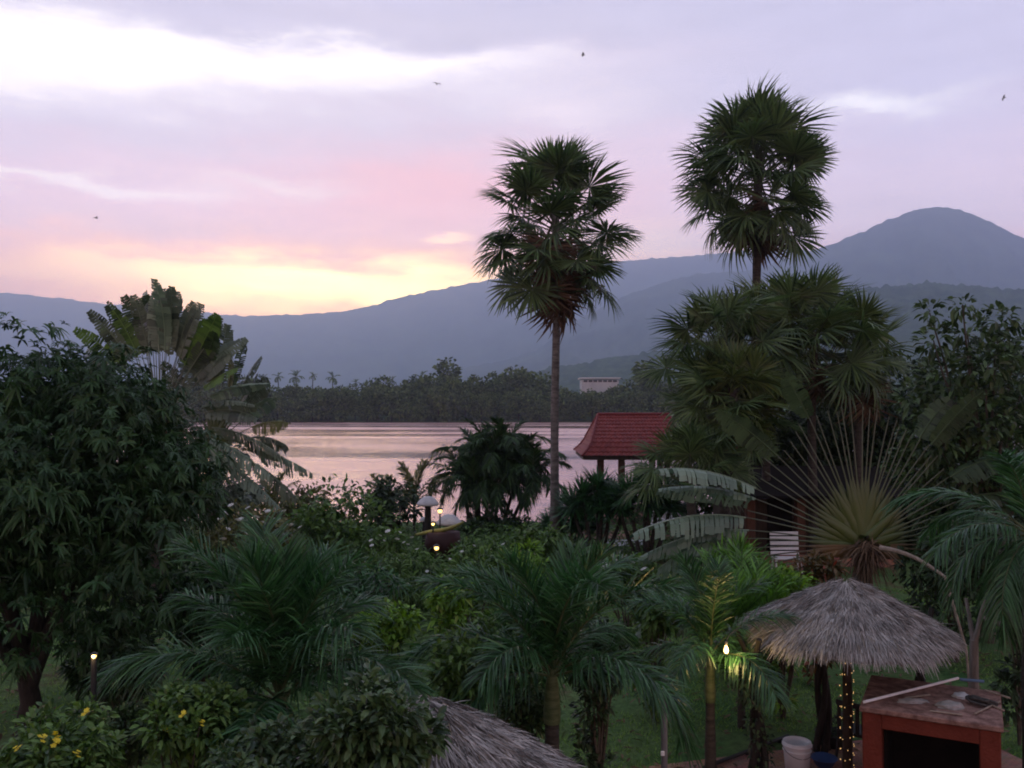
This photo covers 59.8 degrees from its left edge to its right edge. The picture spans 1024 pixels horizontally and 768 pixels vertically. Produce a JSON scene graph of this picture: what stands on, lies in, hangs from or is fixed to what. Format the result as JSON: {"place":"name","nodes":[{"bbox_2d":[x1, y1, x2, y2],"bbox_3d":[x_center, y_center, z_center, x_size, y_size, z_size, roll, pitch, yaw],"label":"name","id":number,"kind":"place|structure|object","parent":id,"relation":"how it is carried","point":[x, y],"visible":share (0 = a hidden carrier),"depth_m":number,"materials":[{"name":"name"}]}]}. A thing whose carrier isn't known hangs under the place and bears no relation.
{"place":"outdoors","nodes":[
{"label":"outdoors","id":0,"kind":"place"},
{"bbox_2d":[0,249,810,396],"bbox_3d":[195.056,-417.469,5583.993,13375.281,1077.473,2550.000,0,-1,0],"label":"mountain range","id":1,"kind":"structure","parent":0,"point":[403,338],"depth_m":5678.27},
{"bbox_2d":[0,406,1021,767],"bbox_3d":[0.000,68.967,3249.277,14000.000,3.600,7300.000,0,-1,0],"label":"ground","id":2,"kind":"structure","parent":0,"point":[734,740],"depth_m":17.21,"materials":[{"name":"green plant"}]},
{"bbox_2d":[0,692,127,767],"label":"shrub","id":3,"kind":"object","parent":2,"relation":"on","point":[45,747],"visible":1,"depth_m":8.00,"materials":[{"name":"green plant"}]},
{"bbox_2d":[53,602,159,701],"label":"shrub","id":4,"kind":"object","parent":2,"relation":"on","point":[80,686],"visible":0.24,"depth_m":16.57,"materials":[{"name":"green plant"}]},
{"bbox_2d":[76,698,156,767],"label":"shrub","id":5,"kind":"object","parent":2,"relation":"on","point":[126,724],"visible":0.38,"depth_m":9.27,"materials":[{"name":"green plant"}]},
{"bbox_2d":[0,312,235,736],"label":"mango tree","id":6,"kind":"object","parent":2,"relation":"on","point":[77,414],"visible":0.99,"depth_m":14.22,"materials":[{"name":"green plant"}]},
{"bbox_2d":[84,630,169,754],"bbox_3d":[-5.983,4.946,13.895,1.231,2.153,1.272,0,-1,-16],"label":"shrub","id":7,"kind":"object","parent":2,"relation":"on","point":[117,699],"visible":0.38,"depth_m":13.67,"materials":[{"name":"green plant"}]},
{"bbox_2d":[28,402,258,586],"bbox_3d":[-12.017,3.434,26.948,8.820,5.787,4.114,0,-1,0],"label":"dense tree","id":8,"kind":"object","parent":2,"relation":"on","point":[248,499],"visible":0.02,"depth_m":26.80,"materials":[{"name":"green plant"}]},
{"bbox_2d":[73,278,282,602],"bbox_3d":[-9.602,1.716,23.984,6.930,8.907,1.884,0,-1,14],"label":"travellers palm","id":9,"kind":"object","parent":2,"relation":"on","point":[158,322],"visible":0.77,"depth_m":23.73,"materials":[{"name":"green plant"}]},
{"bbox_2d":[137,549,248,688],"bbox_3d":[-5.870,4.573,16.893,2.257,3.021,2.129,-1,-1,38],"label":"shrub","id":10,"kind":"object","parent":2,"relation":"on","point":[209,588],"visible":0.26,"depth_m":16.48,"materials":[{"name":"green plant"}]},
{"bbox_2d":[129,676,257,767],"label":"shrub","id":11,"kind":"object","parent":2,"relation":"on","point":[172,720],"visible":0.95,"depth_m":8.73,"materials":[{"name":"green plant"}]},
{"bbox_2d":[160,323,313,570],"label":"travellers palm","id":12,"kind":"object","parent":2,"relation":"on","point":[226,337],"visible":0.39,"depth_m":24.97,"materials":[{"name":"green plant"}]},
{"bbox_2d":[187,498,308,576],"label":"shrub","id":13,"kind":"object","parent":2,"relation":"on","point":[228,539],"visible":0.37,"depth_m":22.50,"materials":[{"name":"green plant"}]},
{"bbox_2d":[81,506,444,767],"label":"feather palm","id":14,"kind":"object","parent":2,"relation":"on","point":[276,636],"visible":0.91,"depth_m":9.66,"materials":[{"name":"green plant"}]},
{"bbox_2d":[201,712,337,767],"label":"shrub","id":15,"kind":"object","parent":2,"relation":"on","point":[270,741],"visible":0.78,"depth_m":6.96,"materials":[{"name":"green plant"}]},
{"bbox_2d":[260,481,331,538],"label":"shrub","id":16,"kind":"object","parent":2,"relation":"on","point":[302,492],"visible":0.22,"depth_m":35.31,"materials":[{"name":"green plant"}]},
{"bbox_2d":[295,386,331,421],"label":"riverside tree","id":17,"kind":"object","parent":2,"relation":"on","point":[315,400],"visible":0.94,"depth_m":281.27,"materials":[{"name":"green plant"}]},
{"bbox_2d":[325,384,357,421],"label":"riverside tree","id":18,"kind":"object","parent":2,"relation":"on","point":[343,395],"visible":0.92,"depth_m":282.84,"materials":[{"name":"green plant"}]},
{"bbox_2d":[281,473,406,568],"bbox_3d":[-5.798,4.692,29.947,4.337,3.325,4.027,0,-1,0],"label":"shrub","id":19,"kind":"object","parent":2,"relation":"on","point":[329,527],"visible":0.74,"depth_m":29.68,"materials":[{"name":"green plant"}]},
{"bbox_2d":[322,556,412,663],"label":"shrub","id":20,"kind":"object","parent":2,"relation":"on","point":[375,584],"visible":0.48,"depth_m":18.73,"materials":[{"name":"green plant"}]},
{"bbox_2d":[354,392,381,421],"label":"riverside tree","id":21,"kind":"object","parent":2,"relation":"on","point":[369,411],"visible":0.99,"depth_m":283.05,"materials":[{"name":"green plant"}]},
{"bbox_2d":[297,661,452,767],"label":"shrub","id":22,"kind":"object","parent":2,"relation":"on","point":[372,728],"visible":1,"depth_m":6.34,"materials":[{"name":"green plant"}]},
{"bbox_2d":[345,597,426,694],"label":"shrub","id":23,"kind":"object","parent":2,"relation":"on","point":[398,633],"visible":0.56,"depth_m":11.82,"materials":[{"name":"green plant"}]},
{"bbox_2d":[350,527,425,580],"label":"shrub","id":24,"kind":"object","parent":2,"relation":"on","point":[384,542],"visible":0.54,"depth_m":27.88,"materials":[{"name":"green plant"}]},
{"bbox_2d":[371,386,410,421],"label":"riverside tree","id":25,"kind":"object","parent":2,"relation":"on","point":[391,396],"visible":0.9,"depth_m":281.95,"materials":[{"name":"green plant"}]},
{"bbox_2d":[361,475,425,534],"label":"shrub","id":26,"kind":"object","parent":2,"relation":"on","point":[391,499],"visible":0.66,"depth_m":36.71,"materials":[{"name":"green plant"}]},
{"bbox_2d":[357,529,450,616],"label":"shrub","id":27,"kind":"object","parent":2,"relation":"on","point":[401,560],"visible":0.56,"depth_m":23.72,"materials":[{"name":"green plant"}]},
{"bbox_2d":[367,456,454,531],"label":"young palm","id":28,"kind":"object","parent":2,"relation":"on","point":[418,475],"visible":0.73,"depth_m":38.91,"materials":[{"name":"green plant"}]},
{"bbox_2d":[400,398,429,421],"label":"riverside tree","id":29,"kind":"object","parent":2,"relation":"on","point":[414,410],"visible":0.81,"depth_m":280.47,"materials":[{"name":"green plant"}]},
{"bbox_2d":[417,496,438,549],"bbox_3d":[-3.201,5.333,33.904,0.860,2.130,0.860,0,-1,0],"label":"mushroom ornament","id":30,"kind":"object","parent":2,"relation":"on","point":[427,502],"visible":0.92,"depth_m":33.78,"materials":[{"name":"stone"}]},
{"bbox_2d":[415,373,441,418],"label":"riverside tree","id":31,"kind":"object","parent":2,"relation":"on","point":[427,381],"visible":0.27,"depth_m":287.69,"materials":[{"name":"green plant"}]},
{"bbox_2d":[415,521,463,559],"bbox_3d":[-2.579,5.597,31.999,1.741,1.430,1.300,0,-1,0],"label":"crescent seat","id":32,"kind":"object","parent":2,"relation":"on","point":[444,538],"visible":0.88,"depth_m":31.53,"materials":[{"name":"brown paint"}]},
{"bbox_2d":[423,384,455,421],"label":"riverside tree","id":33,"kind":"object","parent":2,"relation":"on","point":[439,398],"visible":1,"depth_m":280.37,"materials":[{"name":"green plant"}]},
{"bbox_2d":[296,695,585,767],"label":"thatched umbrella","id":34,"kind":"object","parent":2,"relation":"on","point":[480,739],"visible":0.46,"depth_m":7.77,"materials":[{"name":"plant"}]},
{"bbox_2d":[426,357,462,397],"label":"riverside tree","id":35,"kind":"object","parent":2,"relation":"on","point":[456,371],"visible":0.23,"depth_m":299.56,"materials":[{"name":"green plant"}]},
{"bbox_2d":[420,574,479,705],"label":"shrub","id":36,"kind":"object","parent":2,"relation":"on","point":[456,612],"visible":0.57,"depth_m":14.21,"materials":[{"name":"green plant"}]},
{"bbox_2d":[439,374,466,418],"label":"riverside tree","id":37,"kind":"object","parent":2,"relation":"on","point":[453,410],"visible":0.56,"depth_m":285.01,"materials":[{"name":"green plant"}]},
{"bbox_2d":[421,627,495,703],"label":"shrub","id":38,"kind":"object","parent":2,"relation":"on","point":[451,665],"visible":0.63,"depth_m":10.38,"materials":[{"name":"green plant"}]},
{"bbox_2d":[452,390,478,420],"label":"riverside tree","id":39,"kind":"object","parent":2,"relation":"on","point":[469,410],"visible":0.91,"depth_m":283.86,"materials":[{"name":"green plant"}]},
{"bbox_2d":[133,515,806,767],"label":"ground cover","id":40,"kind":"object","parent":2,"relation":"on","point":[423,632],"visible":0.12,"depth_m":30.13,"materials":[{"name":"green plant"}]},
{"bbox_2d":[423,544,521,632],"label":"shrub","id":41,"kind":"object","parent":2,"relation":"on","point":[483,558],"visible":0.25,"depth_m":20.88,"materials":[{"name":"green plant"}]},
{"bbox_2d":[468,392,495,421],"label":"riverside tree","id":42,"kind":"object","parent":2,"relation":"on","point":[483,402],"visible":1,"depth_m":283.45,"materials":[{"name":"green plant"}]},
{"bbox_2d":[443,533,532,588],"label":"shrub","id":43,"kind":"object","parent":2,"relation":"on","point":[466,547],"visible":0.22,"depth_m":27.13,"materials":[{"name":"green plant"}]},
{"bbox_2d":[416,416,573,520],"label":"clumping palm","id":44,"kind":"object","parent":2,"relation":"on","point":[490,465],"visible":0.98,"depth_m":39.80,"materials":[{"name":"green plant"}]},
{"bbox_2d":[463,600,526,722],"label":"shrub","id":45,"kind":"object","parent":2,"relation":"on","point":[484,618],"visible":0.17,"depth_m":12.82,"materials":[{"name":"green plant"}]},
{"bbox_2d":[457,508,536,535],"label":"shrub","id":46,"kind":"object","parent":2,"relation":"on","point":[509,519],"visible":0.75,"depth_m":38.76,"materials":[{"name":"green plant"}]},
{"bbox_2d":[484,371,517,414],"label":"riverside tree","id":47,"kind":"object","parent":2,"relation":"on","point":[500,390],"visible":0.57,"depth_m":293.22,"materials":[{"name":"green plant"}]},
{"bbox_2d":[491,392,517,420],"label":"riverside tree","id":48,"kind":"object","parent":2,"relation":"on","point":[505,412],"visible":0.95,"depth_m":285.54,"materials":[{"name":"green plant"}]},
{"bbox_2d":[493,538,550,604],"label":"shrub","id":49,"kind":"object","parent":2,"relation":"on","point":[538,557],"visible":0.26,"depth_m":22.94,"materials":[{"name":"green plant"}]},
{"bbox_2d":[512,388,543,420],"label":"riverside tree","id":50,"kind":"object","parent":2,"relation":"on","point":[529,417],"visible":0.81,"depth_m":283.45,"materials":[{"name":"green plant"}]},
{"bbox_2d":[494,678,562,741],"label":"shrub","id":51,"kind":"object","parent":2,"relation":"on","point":[518,712],"visible":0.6,"depth_m":11.40,"materials":[{"name":"green plant"}]},
{"bbox_2d":[505,366,551,407],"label":"riverside tree","id":52,"kind":"object","parent":2,"relation":"on","point":[538,384],"visible":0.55,"depth_m":293.10,"materials":[{"name":"green plant"}]},
{"bbox_2d":[509,519,567,579],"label":"shrub","id":53,"kind":"object","parent":2,"relation":"on","point":[548,546],"visible":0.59,"depth_m":27.84,"materials":[{"name":"green plant"}]},
{"bbox_2d":[394,532,704,767],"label":"feather palm","id":54,"kind":"object","parent":2,"relation":"on","point":[548,631],"visible":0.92,"depth_m":10.61,"materials":[{"name":"green plant"}]},
{"bbox_2d":[470,135,645,532],"bbox_3d":[1.815,-1.730,33.960,6.781,16.156,6.355,0,-1,0],"label":"sugar palm","id":55,"kind":"object","parent":2,"relation":"on","point":[555,275],"visible":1,"depth_m":33.29,"materials":[{"name":"green plant"}]},
{"bbox_2d":[559,387,578,420],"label":"riverside tree","id":56,"kind":"object","parent":2,"relation":"on","point":[565,407],"visible":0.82,"depth_m":284.27,"materials":[{"name":"green plant"}]},
{"bbox_2d":[529,492,613,542],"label":"yucca plant","id":57,"kind":"object","parent":2,"relation":"on","point":[572,526],"visible":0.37,"depth_m":34.71,"materials":[{"name":"green plant"}]},
{"bbox_2d":[576,391,605,420],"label":"riverside tree","id":58,"kind":"object","parent":2,"relation":"on","point":[588,399],"visible":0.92,"depth_m":282.70,"materials":[{"name":"green plant"}]},
{"bbox_2d":[543,462,642,554],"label":"yucca plant","id":59,"kind":"object","parent":2,"relation":"on","point":[586,493],"visible":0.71,"depth_m":32.66,"materials":[{"name":"green plant"}]},
{"bbox_2d":[562,615,636,767],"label":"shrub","id":60,"kind":"object","parent":2,"relation":"on","point":[597,757],"visible":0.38,"depth_m":12.84,"materials":[{"name":"green plant"}]},
{"bbox_2d":[578,377,620,393],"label":"white hall","id":61,"kind":"structure","parent":2,"relation":"on","point":[600,384],"depth_m":317.53,"materials":[{"name":"grey paint"}]},
{"bbox_2d":[573,413,679,524],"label":"pavilion","id":62,"kind":"structure","parent":2,"relation":"on","point":[611,436],"depth_m":42.08,"materials":[{"name":"red tile"}]},
{"bbox_2d":[597,551,663,633],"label":"shrub","id":63,"kind":"object","parent":2,"relation":"on","point":[626,620],"visible":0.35,"depth_m":20.89,"materials":[{"name":"green plant"}]},
{"bbox_2d":[621,388,648,412],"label":"riverside tree","id":64,"kind":"object","parent":2,"relation":"on","point":[635,407],"visible":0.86,"depth_m":284.23,"materials":[{"name":"green plant"}]},
{"bbox_2d":[616,360,665,412],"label":"riverside tree","id":65,"kind":"object","parent":2,"relation":"on","point":[636,385],"visible":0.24,"depth_m":296.67,"materials":[{"name":"green plant"}]},
{"bbox_2d":[589,459,697,559],"bbox_3d":[4.795,4.476,31.859,4.200,3.928,2.947,0,-1,0],"label":"yucca plant","id":66,"kind":"object","parent":2,"relation":"on","point":[672,506],"visible":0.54,"depth_m":31.72,"materials":[{"name":"green plant"}]},
{"bbox_2d":[622,578,685,718],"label":"shrub","id":67,"kind":"object","parent":2,"relation":"on","point":[659,626],"visible":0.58,"depth_m":15.70,"materials":[{"name":"green plant"}]},
{"bbox_2d":[618,417,760,572],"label":"fan palm","id":68,"kind":"object","parent":2,"relation":"on","point":[690,442],"visible":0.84,"depth_m":26.70,"materials":[{"name":"green plant"}]},
{"bbox_2d":[642,544,799,728],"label":"feather palm","id":69,"kind":"object","parent":2,"relation":"on","point":[746,604],"visible":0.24,"depth_m":15.23,"materials":[{"name":"green plant"}]},
{"bbox_2d":[629,282,815,528],"bbox_3d":[6.902,1.424,29.821,6.083,9.695,5.781,0,-1,0],"label":"fan palm","id":70,"kind":"object","parent":2,"relation":"on","point":[715,310],"visible":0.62,"depth_m":29.09,"materials":[{"name":"green plant"}]},
{"bbox_2d":[680,526,774,678],"bbox_3d":[4.420,4.514,17.966,2.048,3.171,2.133,0,-1,18],"label":"shrub","id":71,"kind":"object","parent":2,"relation":"on","point":[742,545],"visible":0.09,"depth_m":18.02,"materials":[{"name":"green plant"}]},
{"bbox_2d":[658,332,810,531],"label":"fan palm","id":72,"kind":"object","parent":2,"relation":"on","point":[686,374],"visible":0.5,"depth_m":27.73,"materials":[{"name":"green plant"}]},
{"bbox_2d":[679,336,797,528],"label":"fan palm","id":73,"kind":"object","parent":2,"relation":"on","point":[754,374],"visible":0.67,"depth_m":27.49,"materials":[{"name":"green plant"}]},
{"bbox_2d":[668,72,840,465],"bbox_3d":[10.130,-3.208,36.997,7.264,19.231,6.903,0,-1,0],"label":"sugar palm","id":74,"kind":"object","parent":2,"relation":"on","point":[759,127],"visible":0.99,"depth_m":36.16,"materials":[{"name":"green plant"}]},
{"bbox_2d":[710,267,829,480],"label":"fan palm","id":75,"kind":"object","parent":2,"relation":"on","point":[765,475],"visible":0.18,"depth_m":31.06,"materials":[{"name":"green plant"}]},
{"bbox_2d":[751,561,821,718],"bbox_3d":[4.816,4.608,15.879,1.678,2.904,1.441,0,-1,0],"label":"shrub","id":76,"kind":"object","parent":2,"relation":"on","point":[782,665],"visible":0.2,"depth_m":15.82,"materials":[{"name":"green plant"}]},
{"bbox_2d":[770,532,803,572],"bbox_3d":[9.118,5.611,29.555,0.950,1.330,0.622,0,-1,0],"label":"slatted bench","id":77,"kind":"object","parent":2,"relation":"on","point":[784,543],"visible":0.56,"depth_m":29.77,"materials":[{"name":"white wood"}]},
{"bbox_2d":[660,386,949,532],"bbox_3d":[13.501,3.346,39.124,14.424,7.093,4.787,0,-1,0],"label":"dense tree","id":78,"kind":"object","parent":2,"relation":"on","point":[707,509],"visible":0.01,"depth_m":37.97,"materials":[{"name":"green plant"}]},
{"bbox_2d":[705,466,906,567],"bbox_3d":[10.331,4.691,32.716,6.400,3.370,5.400,0,-1,0],"label":"bungalow","id":79,"kind":"object","parent":2,"relation":"on","point":[760,507],"visible":0.26,"depth_m":31.16,"materials":[{"name":"brown wood"}]},
{"bbox_2d":[767,499,791,550],"bbox_3d":[9.381,4.896,31.182,0.850,1.900,0.060,0,-1,0],"label":"door","id":80,"kind":"structure","parent":79,"relation":"in","point":[773,511],"depth_m":31.15,"materials":[{"name":"white wood"}]},
{"bbox_2d":[787,548,847,684],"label":"shrub","id":81,"kind":"object","parent":2,"relation":"on","point":[819,567],"visible":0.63,"depth_m":17.76,"materials":[{"name":"green plant"}]},
{"bbox_2d":[627,371,1023,650],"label":"travellers palm","id":82,"kind":"object","parent":2,"relation":"on","point":[848,517],"visible":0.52,"depth_m":19.85,"materials":[{"name":"green plant"}]},
{"bbox_2d":[833,533,907,594],"bbox_3d":[7.800,4.145,19.480,1.610,1.699,1.134,0,-1,0],"label":"dry leaf mass","id":83,"kind":"object","parent":82,"relation":"hanging from","point":[866,554],"visible":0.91,"depth_m":19.43,"materials":[{"name":"brown plant"}]},
{"bbox_2d":[750,262,901,558],"bbox_3d":[10.123,1.054,30.324,5.163,10.455,6.102,0,-1,0],"label":"fan palm","id":84,"kind":"object","parent":2,"relation":"on","point":[825,288],"visible":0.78,"depth_m":29.58,"materials":[{"name":"green plant"}]},
{"bbox_2d":[656,350,1005,552],"bbox_3d":[13.149,3.008,35.286,15.360,8.960,6.223,0,-1,0],"label":"dense tree","id":85,"kind":"object","parent":2,"relation":"on","point":[789,449],"visible":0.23,"depth_m":34.16,"materials":[{"name":"green plant"}]},
{"bbox_2d":[800,285,919,486],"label":"fan palm","id":86,"kind":"object","parent":2,"relation":"on","point":[872,313],"visible":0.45,"depth_m":30.63,"materials":[{"name":"green plant"}]},
{"bbox_2d":[879,545,968,687],"bbox_3d":[8.242,4.718,17.823,0.108,2.750,1.802,1,-1,-40],"label":"fallen stalk","id":87,"kind":"object","parent":2,"relation":"on","point":[896,551],"visible":0.71,"depth_m":17.68,"materials":[{"name":"brown plant"}]},
{"bbox_2d":[891,517,1004,662],"bbox_3d":[9.617,4.514,19.419,2.653,3.239,2.292,0,-1,0],"label":"shrub","id":88,"kind":"object","parent":2,"relation":"on","point":[931,580],"visible":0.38,"depth_m":19.32,"materials":[{"name":"green plant"}]},
{"bbox_2d":[878,292,1023,643],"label":"broadleaf tree","id":89,"kind":"object","parent":2,"relation":"on","point":[1009,420],"visible":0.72,"depth_m":20.89,"materials":[{"name":"green plant"}]},
{"bbox_2d":[901,331,1023,549],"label":"dense tree","id":90,"kind":"object","parent":2,"relation":"on","point":[974,357],"visible":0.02,"depth_m":33.67,"materials":[{"name":"green plant"}]},
{"bbox_2d":[988,565,1021,744],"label":"shrub","id":91,"kind":"object","parent":2,"relation":"on","point":[1005,675],"visible":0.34,"depth_m":14.86,"materials":[{"name":"green plant"}]},
{"bbox_2d":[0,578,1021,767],"bbox_3d":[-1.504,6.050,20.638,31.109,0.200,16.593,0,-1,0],"label":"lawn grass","id":92,"kind":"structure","parent":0,"point":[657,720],"depth_m":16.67,"materials":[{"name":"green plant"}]},
{"bbox_2d":[0,0,1023,316],"label":"sky","id":93,"kind":"structure","parent":0,"point":[244,158],"materials":[{"name":"purple"}]},
{"bbox_2d":[28,422,1014,521],"bbox_3d":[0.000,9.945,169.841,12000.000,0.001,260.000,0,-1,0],"label":"river water","id":94,"kind":"structure","parent":0,"point":[359,452],"depth_m":115.81,"materials":[{"name":"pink liquid"}]},
{"bbox_2d":[430,207,1023,385],"bbox_3d":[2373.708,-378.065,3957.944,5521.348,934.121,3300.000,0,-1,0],"label":"peaked mountain","id":95,"kind":"structure","parent":0,"point":[950,246],"depth_m":3901.65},
{"bbox_2d":[533,280,1023,405],"bbox_3d":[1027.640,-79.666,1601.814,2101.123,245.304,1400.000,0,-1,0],"label":"wooded foothill","id":96,"kind":"structure","parent":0,"point":[907,296],"depth_m":1540.52,"materials":[{"name":"plant"}]},
{"bbox_2d":[648,740,1021,767],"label":"terrace","id":97,"kind":"structure","parent":0,"point":[1008,760],"depth_m":13.95,"materials":[{"name":"brick"}]},
{"bbox_2d":[625,547,804,767],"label":"feather palm","id":98,"kind":"object","parent":97,"relation":"on","point":[710,608],"visible":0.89,"depth_m":12.77,"materials":[{"name":"green plant"}]},
{"bbox_2d":[782,736,812,767],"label":"bucket","id":99,"kind":"object","parent":97,"relation":"on","point":[798,751],"visible":1,"depth_m":13.36,"materials":[{"name":"white plastic"}]},
{"bbox_2d":[835,699,861,757],"bbox_3d":[5.473,5.449,14.091,0.545,0.948,0.564,-1,-1,42],"label":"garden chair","id":100,"kind":"object","parent":97,"relation":"on","point":[857,729],"visible":0.41,"depth_m":14.01,"materials":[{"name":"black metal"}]},
{"bbox_2d":[734,577,968,767],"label":"thatched umbrella","id":101,"kind":"object","parent":97,"relation":"on","point":[850,623],"visible":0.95,"depth_m":12.64,"materials":[{"name":"plant"}]},
{"bbox_2d":[722,645,787,767],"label":"climbing vine","id":102,"kind":"object","parent":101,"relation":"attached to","point":[749,694],"visible":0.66,"depth_m":12.70,"materials":[{"name":"green plant"}]},
{"bbox_2d":[859,675,1003,767],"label":"brick oven","id":103,"kind":"object","parent":97,"relation":"on","point":[895,734],"visible":0.94,"depth_m":11.90,"materials":[{"name":"red brick"}]},
{"bbox_2d":[877,446,1023,767],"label":"feather palm","id":104,"kind":"object","parent":97,"relation":"on","point":[1004,560],"visible":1,"depth_m":12.99,"materials":[{"name":"green plant"}]},
{"bbox_2d":[964,598,1000,688],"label":"bare tree","id":105,"kind":"object","parent":97,"relation":"on","point":[974,656],"visible":0.59,"depth_m":14.17,"materials":[{"name":"grey wood"}]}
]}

